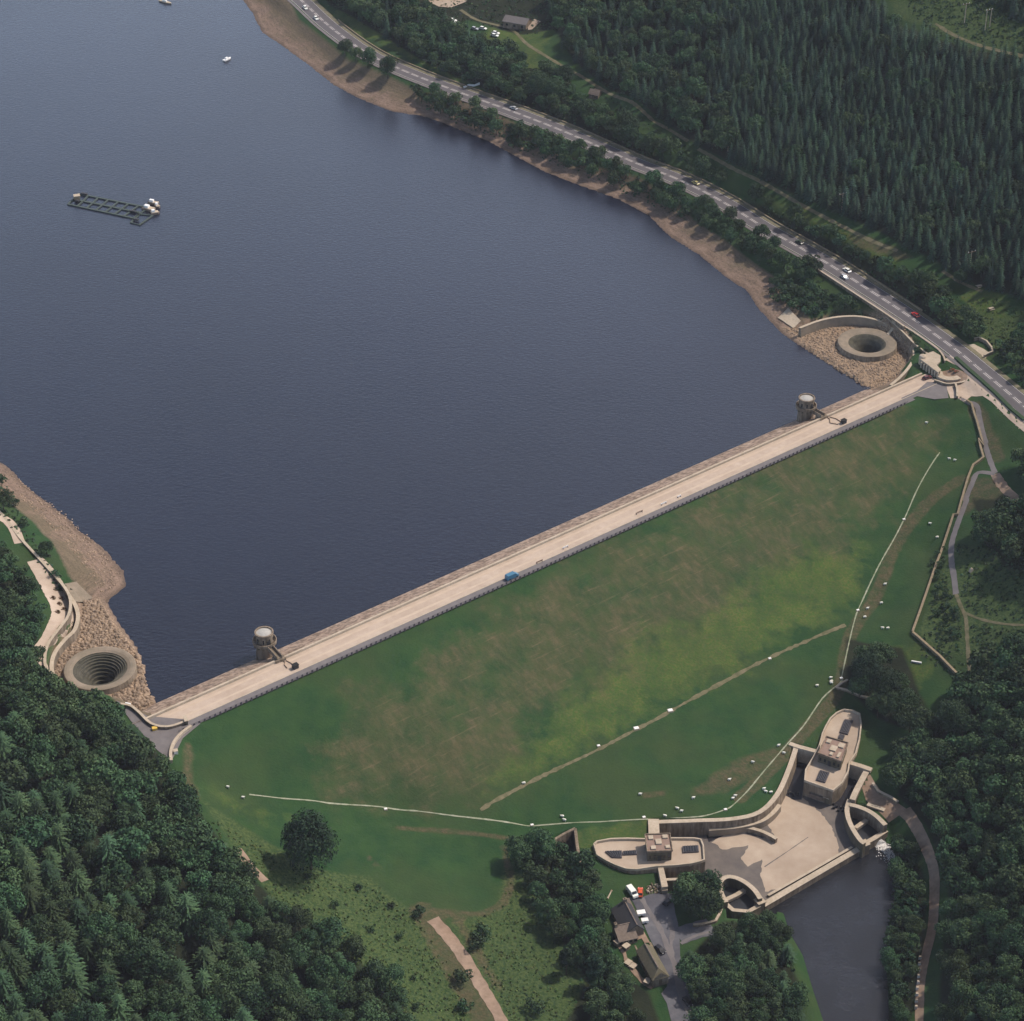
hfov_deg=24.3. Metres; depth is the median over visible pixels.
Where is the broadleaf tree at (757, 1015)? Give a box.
[748,1008,770,1020]
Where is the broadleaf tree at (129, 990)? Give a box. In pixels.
[111,978,148,1015]
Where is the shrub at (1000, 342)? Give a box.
[994,339,1004,349]
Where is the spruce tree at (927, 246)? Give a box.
[921,227,933,251]
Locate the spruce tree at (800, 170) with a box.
[792,163,805,185]
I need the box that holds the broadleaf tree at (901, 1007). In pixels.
[892,1003,909,1016]
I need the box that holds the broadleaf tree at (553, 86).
[546,77,564,95]
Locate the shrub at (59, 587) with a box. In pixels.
[56,584,65,590]
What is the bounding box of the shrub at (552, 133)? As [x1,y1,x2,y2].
[546,131,555,136]
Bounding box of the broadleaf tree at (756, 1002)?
[748,996,768,1013]
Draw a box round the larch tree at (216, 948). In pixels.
[198,927,224,964]
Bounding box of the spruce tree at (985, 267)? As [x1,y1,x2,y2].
[979,247,987,273]
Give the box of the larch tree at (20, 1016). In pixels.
[9,1008,31,1020]
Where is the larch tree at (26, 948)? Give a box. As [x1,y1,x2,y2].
[14,927,39,972]
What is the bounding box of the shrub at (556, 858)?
[539,855,563,867]
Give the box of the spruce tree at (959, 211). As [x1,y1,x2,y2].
[952,202,964,223]
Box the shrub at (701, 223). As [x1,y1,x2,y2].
[698,219,707,226]
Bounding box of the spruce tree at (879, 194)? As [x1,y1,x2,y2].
[870,182,882,206]
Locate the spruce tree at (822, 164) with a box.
[815,154,826,178]
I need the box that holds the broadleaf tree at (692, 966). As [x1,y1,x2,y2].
[675,952,708,982]
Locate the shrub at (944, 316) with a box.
[937,310,955,324]
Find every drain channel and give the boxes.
[249,794,527,825]
[528,744,787,825]
[787,679,842,743]
[841,452,939,676]
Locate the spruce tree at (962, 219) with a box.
[954,207,965,231]
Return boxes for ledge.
[708,804,781,836]
[767,846,852,896]
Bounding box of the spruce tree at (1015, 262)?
[1006,245,1020,271]
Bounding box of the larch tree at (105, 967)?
[93,959,123,995]
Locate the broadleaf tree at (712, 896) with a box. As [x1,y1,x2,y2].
[683,884,723,919]
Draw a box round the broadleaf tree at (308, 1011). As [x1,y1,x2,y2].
[288,1001,321,1020]
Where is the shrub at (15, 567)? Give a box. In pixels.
[6,564,20,570]
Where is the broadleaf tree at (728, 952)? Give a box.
[714,951,734,963]
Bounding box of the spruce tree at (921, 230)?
[910,222,923,247]
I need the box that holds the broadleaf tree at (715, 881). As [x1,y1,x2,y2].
[694,869,725,892]
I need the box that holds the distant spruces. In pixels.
[331,0,1023,169]
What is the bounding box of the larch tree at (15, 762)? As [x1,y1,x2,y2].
[10,759,28,791]
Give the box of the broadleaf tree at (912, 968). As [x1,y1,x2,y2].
[903,961,919,977]
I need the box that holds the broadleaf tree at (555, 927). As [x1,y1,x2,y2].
[545,917,568,939]
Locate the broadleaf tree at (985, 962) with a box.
[969,958,995,982]
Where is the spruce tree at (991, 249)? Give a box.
[986,238,994,265]
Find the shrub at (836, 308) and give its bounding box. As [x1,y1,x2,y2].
[832,306,842,313]
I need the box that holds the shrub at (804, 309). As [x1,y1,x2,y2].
[801,306,810,313]
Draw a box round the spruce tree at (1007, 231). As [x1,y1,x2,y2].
[1000,221,1011,241]
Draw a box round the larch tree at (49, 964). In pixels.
[41,954,63,985]
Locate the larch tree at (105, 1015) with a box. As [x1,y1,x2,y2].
[88,1002,112,1020]
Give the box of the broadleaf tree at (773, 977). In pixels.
[758,967,780,987]
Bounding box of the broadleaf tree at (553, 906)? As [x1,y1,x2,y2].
[535,898,563,925]
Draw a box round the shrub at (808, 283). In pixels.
[804,279,814,286]
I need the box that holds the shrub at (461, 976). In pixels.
[453,968,473,983]
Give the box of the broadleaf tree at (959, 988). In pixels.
[948,978,982,1010]
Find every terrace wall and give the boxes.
[835,679,847,686]
[835,686,867,698]
[872,782,898,803]
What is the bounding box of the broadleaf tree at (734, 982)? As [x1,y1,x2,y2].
[718,969,747,998]
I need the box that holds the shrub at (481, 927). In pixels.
[471,923,491,941]
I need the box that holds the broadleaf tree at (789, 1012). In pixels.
[782,1006,798,1020]
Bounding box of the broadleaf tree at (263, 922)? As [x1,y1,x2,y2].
[252,915,274,940]
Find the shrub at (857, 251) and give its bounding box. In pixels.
[852,247,862,254]
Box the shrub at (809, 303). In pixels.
[805,301,813,306]
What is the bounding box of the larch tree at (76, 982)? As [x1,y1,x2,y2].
[60,963,93,1003]
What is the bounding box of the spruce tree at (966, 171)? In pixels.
[958,167,969,186]
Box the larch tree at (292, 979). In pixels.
[286,972,303,990]
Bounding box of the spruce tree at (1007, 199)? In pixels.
[1003,183,1011,208]
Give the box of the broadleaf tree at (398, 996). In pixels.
[382,985,409,1009]
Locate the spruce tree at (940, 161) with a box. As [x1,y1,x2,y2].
[935,153,943,173]
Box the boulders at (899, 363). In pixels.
[784,313,908,389]
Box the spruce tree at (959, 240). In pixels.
[949,229,963,258]
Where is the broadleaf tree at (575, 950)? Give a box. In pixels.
[564,939,587,964]
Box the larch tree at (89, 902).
[80,892,100,914]
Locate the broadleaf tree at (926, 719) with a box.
[908,706,939,729]
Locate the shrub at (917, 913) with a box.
[908,910,922,923]
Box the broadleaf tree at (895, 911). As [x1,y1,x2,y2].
[888,904,900,917]
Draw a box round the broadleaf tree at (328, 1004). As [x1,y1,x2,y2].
[311,989,338,1018]
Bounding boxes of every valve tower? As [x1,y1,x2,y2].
[252,626,276,659]
[796,393,816,421]
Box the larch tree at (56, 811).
[47,790,67,820]
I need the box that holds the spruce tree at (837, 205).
[830,186,843,214]
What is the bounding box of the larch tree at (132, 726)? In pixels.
[123,723,144,737]
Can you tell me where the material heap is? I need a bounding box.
[646,883,661,893]
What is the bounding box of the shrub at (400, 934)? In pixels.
[395,930,403,937]
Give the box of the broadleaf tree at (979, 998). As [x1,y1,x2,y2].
[973,993,992,1013]
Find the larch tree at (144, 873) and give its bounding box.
[133,866,156,891]
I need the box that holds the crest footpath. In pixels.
[189,398,914,722]
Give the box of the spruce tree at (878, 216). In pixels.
[873,203,882,225]
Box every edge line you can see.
[297,5,1015,409]
[313,2,1023,394]
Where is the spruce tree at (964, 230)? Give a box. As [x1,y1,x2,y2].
[960,220,966,238]
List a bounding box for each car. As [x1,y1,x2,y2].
[638,887,642,896]
[653,944,665,954]
[662,897,672,905]
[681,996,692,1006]
[840,274,848,279]
[911,312,919,317]
[922,375,931,380]
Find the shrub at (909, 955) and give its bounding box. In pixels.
[899,949,915,964]
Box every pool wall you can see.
[719,875,761,915]
[844,799,865,857]
[849,803,886,832]
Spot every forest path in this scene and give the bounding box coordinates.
[460,9,688,141]
[697,148,897,251]
[941,270,982,291]
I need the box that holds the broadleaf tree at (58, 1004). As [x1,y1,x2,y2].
[44,988,81,1015]
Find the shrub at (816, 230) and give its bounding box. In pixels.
[810,225,820,237]
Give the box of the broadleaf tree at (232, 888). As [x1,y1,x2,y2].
[217,880,242,908]
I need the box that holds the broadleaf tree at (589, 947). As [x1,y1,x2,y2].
[577,939,604,963]
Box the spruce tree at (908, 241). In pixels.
[900,220,913,250]
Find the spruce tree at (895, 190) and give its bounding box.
[889,177,899,204]
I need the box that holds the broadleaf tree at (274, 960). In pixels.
[257,947,293,980]
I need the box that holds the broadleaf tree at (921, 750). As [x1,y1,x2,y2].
[913,737,948,766]
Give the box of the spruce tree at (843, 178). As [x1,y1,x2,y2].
[838,170,846,188]
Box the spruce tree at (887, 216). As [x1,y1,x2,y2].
[880,197,891,225]
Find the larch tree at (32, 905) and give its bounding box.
[17,882,44,920]
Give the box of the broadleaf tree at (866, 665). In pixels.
[850,650,884,688]
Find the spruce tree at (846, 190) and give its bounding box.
[838,186,850,212]
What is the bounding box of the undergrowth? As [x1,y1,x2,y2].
[0,0,1023,1020]
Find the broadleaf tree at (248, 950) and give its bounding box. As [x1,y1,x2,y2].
[231,940,254,966]
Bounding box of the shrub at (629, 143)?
[625,137,638,147]
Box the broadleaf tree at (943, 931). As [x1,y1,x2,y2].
[934,918,962,943]
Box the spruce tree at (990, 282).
[982,266,995,291]
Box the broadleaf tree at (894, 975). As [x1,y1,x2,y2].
[889,969,903,983]
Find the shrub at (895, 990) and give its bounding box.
[887,984,912,1000]
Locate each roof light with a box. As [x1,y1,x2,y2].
[605,850,621,857]
[623,850,636,855]
[682,845,698,852]
[816,770,829,782]
[838,733,844,739]
[840,719,852,734]
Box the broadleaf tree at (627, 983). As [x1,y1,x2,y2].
[605,971,635,997]
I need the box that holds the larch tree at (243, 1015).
[233,1005,257,1020]
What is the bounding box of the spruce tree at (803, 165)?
[795,152,807,179]
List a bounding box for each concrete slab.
[65,582,92,601]
[778,308,800,327]
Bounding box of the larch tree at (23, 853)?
[13,843,41,881]
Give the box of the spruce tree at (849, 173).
[845,153,853,178]
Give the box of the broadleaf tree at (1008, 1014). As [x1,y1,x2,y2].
[996,1006,1023,1020]
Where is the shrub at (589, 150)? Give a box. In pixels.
[584,145,594,157]
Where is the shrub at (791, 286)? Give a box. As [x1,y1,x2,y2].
[787,283,800,292]
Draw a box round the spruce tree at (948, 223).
[944,213,953,234]
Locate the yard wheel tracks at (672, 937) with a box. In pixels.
[668,919,693,1009]
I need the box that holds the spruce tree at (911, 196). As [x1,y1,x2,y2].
[904,184,915,210]
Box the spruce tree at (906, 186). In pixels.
[902,177,908,196]
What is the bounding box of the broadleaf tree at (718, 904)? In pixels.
[705,888,724,916]
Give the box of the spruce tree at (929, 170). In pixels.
[923,161,933,184]
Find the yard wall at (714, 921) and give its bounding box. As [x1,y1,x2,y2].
[693,909,722,926]
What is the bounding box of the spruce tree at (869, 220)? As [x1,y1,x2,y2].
[864,203,875,228]
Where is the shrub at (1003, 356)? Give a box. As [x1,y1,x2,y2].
[1000,350,1012,360]
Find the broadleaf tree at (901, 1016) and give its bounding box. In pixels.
[893,1010,910,1020]
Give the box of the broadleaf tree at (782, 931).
[771,920,794,946]
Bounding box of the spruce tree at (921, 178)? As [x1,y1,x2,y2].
[916,166,924,190]
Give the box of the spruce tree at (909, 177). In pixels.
[904,168,912,187]
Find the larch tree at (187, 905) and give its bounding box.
[173,891,203,935]
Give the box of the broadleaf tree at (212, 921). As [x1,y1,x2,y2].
[187,907,229,944]
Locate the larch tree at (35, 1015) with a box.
[28,1008,48,1020]
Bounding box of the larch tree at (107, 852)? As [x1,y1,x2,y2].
[91,833,130,880]
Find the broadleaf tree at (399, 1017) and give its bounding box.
[387,1012,416,1020]
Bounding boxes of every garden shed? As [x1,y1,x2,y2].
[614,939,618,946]
[622,942,630,950]
[624,959,632,965]
[629,962,637,969]
[643,977,650,985]
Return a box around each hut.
[73,194,79,199]
[291,662,298,669]
[840,418,846,423]
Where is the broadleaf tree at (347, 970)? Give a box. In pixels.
[330,960,356,982]
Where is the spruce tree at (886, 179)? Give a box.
[882,162,890,185]
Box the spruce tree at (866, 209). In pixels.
[860,195,872,220]
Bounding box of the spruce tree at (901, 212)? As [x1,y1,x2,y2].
[894,198,904,222]
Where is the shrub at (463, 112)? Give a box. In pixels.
[458,109,468,115]
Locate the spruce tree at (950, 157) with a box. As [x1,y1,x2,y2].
[945,147,955,164]
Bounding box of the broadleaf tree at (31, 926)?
[21,912,56,939]
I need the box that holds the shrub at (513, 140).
[506,136,518,146]
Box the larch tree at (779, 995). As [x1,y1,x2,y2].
[774,992,783,1013]
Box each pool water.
[723,887,753,908]
[851,818,877,839]
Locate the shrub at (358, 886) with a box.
[355,884,362,890]
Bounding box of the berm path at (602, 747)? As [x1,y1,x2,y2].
[480,624,845,810]
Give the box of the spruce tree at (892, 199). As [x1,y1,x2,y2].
[886,189,895,214]
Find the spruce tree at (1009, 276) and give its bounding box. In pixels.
[1004,257,1013,281]
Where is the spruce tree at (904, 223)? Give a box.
[900,213,908,232]
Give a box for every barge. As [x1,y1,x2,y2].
[141,204,155,211]
[147,199,158,204]
[150,209,159,214]
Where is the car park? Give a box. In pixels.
[429,0,465,6]
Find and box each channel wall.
[666,878,710,892]
[849,771,868,803]
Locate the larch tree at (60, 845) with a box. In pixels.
[44,822,77,863]
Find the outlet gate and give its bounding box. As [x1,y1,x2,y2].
[809,792,822,800]
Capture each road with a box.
[116,700,199,759]
[156,374,933,719]
[292,0,1023,415]
[679,919,713,943]
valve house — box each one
[593,837,704,877]
[803,709,861,805]
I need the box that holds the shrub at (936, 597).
[934,594,941,600]
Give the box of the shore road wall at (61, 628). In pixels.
[0,511,72,670]
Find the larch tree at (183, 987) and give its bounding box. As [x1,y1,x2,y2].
[172,972,198,1011]
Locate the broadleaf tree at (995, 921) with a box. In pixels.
[981,907,1010,939]
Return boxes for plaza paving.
[946,356,1023,430]
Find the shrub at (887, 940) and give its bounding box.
[883,934,898,949]
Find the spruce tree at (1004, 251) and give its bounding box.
[1003,239,1011,259]
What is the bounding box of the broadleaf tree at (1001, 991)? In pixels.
[985,982,1016,1006]
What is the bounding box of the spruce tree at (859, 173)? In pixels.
[854,163,863,188]
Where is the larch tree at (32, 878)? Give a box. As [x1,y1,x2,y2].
[22,863,44,898]
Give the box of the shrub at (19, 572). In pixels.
[13,569,23,577]
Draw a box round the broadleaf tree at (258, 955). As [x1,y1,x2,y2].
[245,948,267,977]
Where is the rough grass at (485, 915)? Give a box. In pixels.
[211,297,1023,1020]
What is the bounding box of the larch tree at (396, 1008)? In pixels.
[389,1002,404,1017]
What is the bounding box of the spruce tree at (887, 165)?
[883,153,891,176]
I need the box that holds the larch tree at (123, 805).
[117,801,133,824]
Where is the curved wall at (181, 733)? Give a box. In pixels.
[169,725,191,762]
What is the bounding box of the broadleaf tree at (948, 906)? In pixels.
[938,897,963,919]
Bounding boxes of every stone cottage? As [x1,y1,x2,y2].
[611,897,644,934]
[612,922,637,945]
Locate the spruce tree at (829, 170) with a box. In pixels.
[825,161,836,181]
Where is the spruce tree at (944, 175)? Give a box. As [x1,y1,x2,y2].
[938,157,948,186]
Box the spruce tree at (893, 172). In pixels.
[888,158,897,185]
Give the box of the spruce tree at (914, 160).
[907,148,917,170]
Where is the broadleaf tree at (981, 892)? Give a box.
[970,890,988,897]
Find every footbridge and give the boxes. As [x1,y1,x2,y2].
[267,645,285,663]
[812,407,827,420]
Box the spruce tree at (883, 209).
[881,202,886,219]
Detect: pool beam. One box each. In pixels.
[726,888,745,902]
[854,818,867,830]
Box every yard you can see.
[528,19,540,29]
[629,892,691,1020]
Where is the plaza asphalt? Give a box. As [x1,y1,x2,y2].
[902,382,947,400]
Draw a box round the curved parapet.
[121,703,184,728]
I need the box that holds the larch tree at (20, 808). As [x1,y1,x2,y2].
[9,791,32,820]
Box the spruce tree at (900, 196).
[894,178,905,207]
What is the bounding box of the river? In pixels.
[769,843,895,1020]
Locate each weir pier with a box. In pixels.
[754,897,765,912]
[864,839,870,855]
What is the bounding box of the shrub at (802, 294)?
[798,290,809,299]
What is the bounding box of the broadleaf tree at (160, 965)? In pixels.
[135,948,177,990]
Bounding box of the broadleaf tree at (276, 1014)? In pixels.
[266,1005,297,1020]
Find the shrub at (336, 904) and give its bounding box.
[330,900,338,906]
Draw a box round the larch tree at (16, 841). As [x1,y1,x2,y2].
[5,836,38,869]
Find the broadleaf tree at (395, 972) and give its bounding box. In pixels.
[379,962,405,992]
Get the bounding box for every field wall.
[912,399,984,631]
[912,631,956,673]
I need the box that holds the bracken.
[908,0,1023,681]
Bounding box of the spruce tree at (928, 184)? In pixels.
[924,171,931,194]
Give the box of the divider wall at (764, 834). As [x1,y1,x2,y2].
[746,827,777,842]
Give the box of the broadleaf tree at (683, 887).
[669,874,706,907]
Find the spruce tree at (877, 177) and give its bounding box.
[870,171,881,191]
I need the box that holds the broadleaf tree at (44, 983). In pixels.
[19,968,62,1009]
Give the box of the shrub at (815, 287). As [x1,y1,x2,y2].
[809,283,821,291]
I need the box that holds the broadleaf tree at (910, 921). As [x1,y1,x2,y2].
[903,914,925,934]
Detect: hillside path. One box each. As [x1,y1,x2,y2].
[948,470,994,594]
[955,594,970,670]
[958,397,997,472]
[964,612,1023,625]
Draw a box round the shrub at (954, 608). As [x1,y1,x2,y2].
[948,605,958,612]
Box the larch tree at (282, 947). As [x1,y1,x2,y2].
[279,942,289,964]
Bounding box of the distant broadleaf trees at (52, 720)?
[0,0,1023,905]
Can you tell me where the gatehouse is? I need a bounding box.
[918,351,940,378]
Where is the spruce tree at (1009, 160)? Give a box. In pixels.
[1005,149,1013,169]
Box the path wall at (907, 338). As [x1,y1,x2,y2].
[884,317,926,352]
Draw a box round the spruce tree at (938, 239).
[933,228,944,249]
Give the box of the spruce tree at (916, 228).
[913,210,920,231]
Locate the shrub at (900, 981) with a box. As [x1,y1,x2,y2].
[889,977,908,990]
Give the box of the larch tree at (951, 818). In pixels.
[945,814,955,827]
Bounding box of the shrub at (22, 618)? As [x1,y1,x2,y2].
[18,615,29,625]
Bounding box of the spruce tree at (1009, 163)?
[1003,156,1014,176]
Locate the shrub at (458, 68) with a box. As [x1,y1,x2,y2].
[452,64,466,75]
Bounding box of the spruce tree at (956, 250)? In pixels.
[950,241,959,262]
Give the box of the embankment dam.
[133,373,921,723]
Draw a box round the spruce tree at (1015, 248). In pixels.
[1010,240,1020,262]
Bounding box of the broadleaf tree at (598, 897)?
[582,893,611,920]
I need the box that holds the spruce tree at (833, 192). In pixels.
[829,182,835,203]
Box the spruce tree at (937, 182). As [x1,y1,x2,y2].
[935,173,939,195]
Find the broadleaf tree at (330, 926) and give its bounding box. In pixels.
[312,915,350,949]
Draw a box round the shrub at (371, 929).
[367,926,374,931]
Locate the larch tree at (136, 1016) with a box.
[129,1013,141,1020]
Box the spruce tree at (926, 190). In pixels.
[917,186,929,205]
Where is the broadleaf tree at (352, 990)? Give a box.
[343,977,375,1010]
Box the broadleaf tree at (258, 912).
[239,900,266,925]
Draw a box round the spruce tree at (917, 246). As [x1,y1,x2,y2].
[911,230,921,252]
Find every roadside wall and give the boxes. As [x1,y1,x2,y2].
[338,19,922,310]
[811,266,904,329]
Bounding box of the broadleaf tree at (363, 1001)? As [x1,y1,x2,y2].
[349,991,382,1013]
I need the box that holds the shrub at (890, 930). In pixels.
[884,924,902,935]
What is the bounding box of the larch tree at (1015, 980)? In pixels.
[1009,975,1022,991]
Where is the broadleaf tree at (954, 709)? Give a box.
[936,697,970,733]
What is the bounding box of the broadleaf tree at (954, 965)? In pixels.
[940,954,970,982]
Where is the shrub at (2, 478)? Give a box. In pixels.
[0,473,7,484]
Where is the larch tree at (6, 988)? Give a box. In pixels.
[0,968,19,1004]
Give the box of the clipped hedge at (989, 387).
[954,356,1023,420]
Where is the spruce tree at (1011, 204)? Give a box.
[1006,194,1015,223]
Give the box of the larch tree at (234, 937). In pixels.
[226,930,244,947]
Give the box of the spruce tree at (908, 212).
[900,196,911,228]
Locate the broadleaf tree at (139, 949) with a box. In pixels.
[114,934,155,978]
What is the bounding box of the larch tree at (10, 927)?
[0,907,21,942]
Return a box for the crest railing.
[178,402,906,730]
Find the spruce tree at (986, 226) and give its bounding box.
[980,217,992,238]
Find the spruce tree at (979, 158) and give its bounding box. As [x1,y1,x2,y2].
[972,146,982,170]
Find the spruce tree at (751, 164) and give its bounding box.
[745,143,756,171]
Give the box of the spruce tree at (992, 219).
[987,202,996,228]
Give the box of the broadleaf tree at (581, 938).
[574,925,600,948]
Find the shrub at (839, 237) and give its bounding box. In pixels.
[832,233,846,245]
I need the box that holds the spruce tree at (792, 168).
[789,158,795,179]
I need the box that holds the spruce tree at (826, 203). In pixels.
[819,184,833,211]
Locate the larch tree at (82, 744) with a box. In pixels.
[77,739,90,753]
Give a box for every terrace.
[862,775,917,823]
[936,371,960,382]
[969,344,987,357]
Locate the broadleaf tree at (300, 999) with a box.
[278,989,310,1018]
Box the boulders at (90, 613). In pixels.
[54,599,154,710]
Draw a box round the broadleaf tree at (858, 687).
[848,672,873,697]
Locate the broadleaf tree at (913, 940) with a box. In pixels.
[904,932,919,948]
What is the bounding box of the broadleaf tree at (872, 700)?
[865,691,889,717]
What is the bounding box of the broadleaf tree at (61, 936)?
[31,920,72,954]
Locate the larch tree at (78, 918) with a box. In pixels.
[66,898,89,932]
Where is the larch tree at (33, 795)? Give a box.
[25,789,49,814]
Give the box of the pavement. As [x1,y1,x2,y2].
[287,0,1023,421]
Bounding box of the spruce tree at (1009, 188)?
[1003,177,1013,197]
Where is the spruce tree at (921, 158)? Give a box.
[917,145,925,165]
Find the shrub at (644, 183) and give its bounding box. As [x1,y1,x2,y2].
[634,180,647,188]
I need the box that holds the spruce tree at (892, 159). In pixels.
[889,152,896,169]
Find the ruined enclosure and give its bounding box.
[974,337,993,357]
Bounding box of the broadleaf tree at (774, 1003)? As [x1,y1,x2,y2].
[757,997,786,1020]
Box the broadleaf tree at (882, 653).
[867,641,897,665]
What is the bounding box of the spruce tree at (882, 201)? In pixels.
[879,186,888,210]
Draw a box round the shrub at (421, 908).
[412,904,425,916]
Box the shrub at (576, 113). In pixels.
[567,108,579,117]
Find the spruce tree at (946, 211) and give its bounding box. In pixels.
[938,201,949,220]
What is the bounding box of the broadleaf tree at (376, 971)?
[357,958,389,993]
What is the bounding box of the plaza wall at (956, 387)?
[955,383,957,398]
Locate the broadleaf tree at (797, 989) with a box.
[781,981,810,1008]
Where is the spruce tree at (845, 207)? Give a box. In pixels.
[839,193,849,216]
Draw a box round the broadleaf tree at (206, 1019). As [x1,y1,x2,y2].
[196,1016,213,1020]
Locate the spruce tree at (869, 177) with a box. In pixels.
[866,164,873,185]
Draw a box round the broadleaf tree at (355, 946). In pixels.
[338,934,366,964]
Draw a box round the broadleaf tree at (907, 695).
[886,687,922,715]
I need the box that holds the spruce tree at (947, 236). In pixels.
[942,226,952,248]
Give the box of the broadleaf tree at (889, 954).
[879,946,900,965]
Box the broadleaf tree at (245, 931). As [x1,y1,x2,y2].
[229,919,252,940]
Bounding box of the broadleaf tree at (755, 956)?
[742,942,765,966]
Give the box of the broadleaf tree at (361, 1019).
[355,1016,367,1020]
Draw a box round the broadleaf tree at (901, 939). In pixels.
[890,932,909,952]
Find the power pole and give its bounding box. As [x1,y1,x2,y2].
[985,8,992,28]
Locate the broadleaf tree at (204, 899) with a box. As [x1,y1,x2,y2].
[196,890,213,910]
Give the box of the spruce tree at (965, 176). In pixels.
[960,170,968,192]
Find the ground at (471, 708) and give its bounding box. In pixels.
[0,0,1023,1020]
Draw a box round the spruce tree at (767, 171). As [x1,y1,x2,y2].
[758,158,772,180]
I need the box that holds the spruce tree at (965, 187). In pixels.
[962,179,971,197]
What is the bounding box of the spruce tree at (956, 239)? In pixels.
[952,228,962,248]
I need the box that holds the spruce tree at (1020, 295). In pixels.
[1013,276,1023,301]
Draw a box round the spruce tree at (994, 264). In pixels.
[985,250,998,276]
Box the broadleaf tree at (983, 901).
[973,892,999,915]
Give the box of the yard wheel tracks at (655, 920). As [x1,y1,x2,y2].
[639,897,690,1013]
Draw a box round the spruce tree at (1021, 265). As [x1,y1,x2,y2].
[1015,250,1023,275]
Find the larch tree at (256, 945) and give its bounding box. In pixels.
[251,940,265,952]
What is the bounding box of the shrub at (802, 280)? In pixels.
[799,278,807,282]
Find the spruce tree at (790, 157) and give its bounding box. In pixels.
[785,149,795,173]
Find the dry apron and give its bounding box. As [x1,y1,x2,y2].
[711,796,838,891]
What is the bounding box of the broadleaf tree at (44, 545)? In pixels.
[38,541,53,553]
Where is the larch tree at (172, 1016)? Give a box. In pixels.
[167,1012,179,1020]
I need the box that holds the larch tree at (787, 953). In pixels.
[777,943,797,967]
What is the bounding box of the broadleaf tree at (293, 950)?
[281,937,313,968]
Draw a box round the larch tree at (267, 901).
[259,895,276,921]
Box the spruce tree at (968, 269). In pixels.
[961,252,973,283]
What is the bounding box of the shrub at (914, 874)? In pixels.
[901,867,921,882]
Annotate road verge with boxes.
[312,0,1023,393]
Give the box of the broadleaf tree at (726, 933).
[707,922,735,949]
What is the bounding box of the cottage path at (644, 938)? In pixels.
[638,933,648,942]
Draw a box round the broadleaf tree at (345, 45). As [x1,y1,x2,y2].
[336,38,352,52]
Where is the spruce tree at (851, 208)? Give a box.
[848,196,856,217]
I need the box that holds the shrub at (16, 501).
[7,498,19,506]
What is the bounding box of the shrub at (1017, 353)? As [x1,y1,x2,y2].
[1014,350,1023,359]
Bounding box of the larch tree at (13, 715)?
[7,711,21,739]
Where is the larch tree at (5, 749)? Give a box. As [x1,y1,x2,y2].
[0,732,16,765]
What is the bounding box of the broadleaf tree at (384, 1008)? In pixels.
[372,1000,393,1020]
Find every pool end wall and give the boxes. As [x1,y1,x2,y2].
[727,903,760,919]
[867,831,887,849]
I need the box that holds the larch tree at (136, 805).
[131,800,148,823]
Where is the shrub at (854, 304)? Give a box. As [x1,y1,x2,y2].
[844,299,858,307]
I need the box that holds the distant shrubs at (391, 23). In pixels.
[376,3,441,33]
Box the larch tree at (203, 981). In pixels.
[192,968,215,1000]
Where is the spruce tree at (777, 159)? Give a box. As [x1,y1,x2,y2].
[772,149,779,171]
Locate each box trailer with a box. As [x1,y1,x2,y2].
[636,909,645,916]
[641,917,648,923]
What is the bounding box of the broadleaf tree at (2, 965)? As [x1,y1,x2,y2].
[0,949,7,970]
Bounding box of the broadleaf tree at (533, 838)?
[522,826,556,859]
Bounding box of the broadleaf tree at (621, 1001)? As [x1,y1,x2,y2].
[608,990,633,1014]
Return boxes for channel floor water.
[706,835,721,841]
[786,762,807,799]
[834,778,857,807]
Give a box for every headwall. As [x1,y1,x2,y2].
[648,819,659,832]
[788,742,815,763]
[847,760,871,779]
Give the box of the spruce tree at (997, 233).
[992,226,1001,242]
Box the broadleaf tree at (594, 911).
[579,900,610,928]
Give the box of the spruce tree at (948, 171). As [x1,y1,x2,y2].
[946,152,953,174]
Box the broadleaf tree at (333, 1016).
[321,1009,347,1020]
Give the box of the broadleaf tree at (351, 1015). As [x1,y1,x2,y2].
[338,1008,362,1020]
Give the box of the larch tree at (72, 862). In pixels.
[61,848,86,880]
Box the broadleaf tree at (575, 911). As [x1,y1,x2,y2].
[562,902,586,924]
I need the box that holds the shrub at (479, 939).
[468,933,485,949]
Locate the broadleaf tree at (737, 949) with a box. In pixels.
[721,940,746,960]
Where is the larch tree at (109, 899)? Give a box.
[99,893,121,918]
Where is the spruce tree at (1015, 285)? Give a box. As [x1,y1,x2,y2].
[1009,273,1020,295]
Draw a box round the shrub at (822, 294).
[814,290,825,298]
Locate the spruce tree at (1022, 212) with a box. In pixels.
[1020,199,1023,216]
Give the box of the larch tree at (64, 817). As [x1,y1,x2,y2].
[58,812,75,843]
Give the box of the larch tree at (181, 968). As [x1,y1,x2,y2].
[171,958,195,994]
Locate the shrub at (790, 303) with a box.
[787,300,799,307]
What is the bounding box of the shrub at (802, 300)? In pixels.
[798,297,808,304]
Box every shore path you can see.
[0,515,23,543]
[27,558,75,667]
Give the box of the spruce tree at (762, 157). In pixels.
[757,147,764,168]
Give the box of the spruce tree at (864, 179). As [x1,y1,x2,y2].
[857,170,869,195]
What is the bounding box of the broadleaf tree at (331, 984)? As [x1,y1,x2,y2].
[315,974,349,1007]
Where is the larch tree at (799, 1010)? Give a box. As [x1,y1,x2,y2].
[793,1004,806,1020]
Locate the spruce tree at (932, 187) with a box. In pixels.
[927,172,936,198]
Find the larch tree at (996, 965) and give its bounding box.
[994,951,1010,970]
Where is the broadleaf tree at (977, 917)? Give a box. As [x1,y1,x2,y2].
[971,909,992,933]
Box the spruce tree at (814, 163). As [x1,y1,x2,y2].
[805,152,817,179]
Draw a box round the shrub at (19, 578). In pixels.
[11,575,25,586]
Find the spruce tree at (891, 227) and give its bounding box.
[885,213,896,233]
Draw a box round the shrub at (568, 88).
[562,84,575,95]

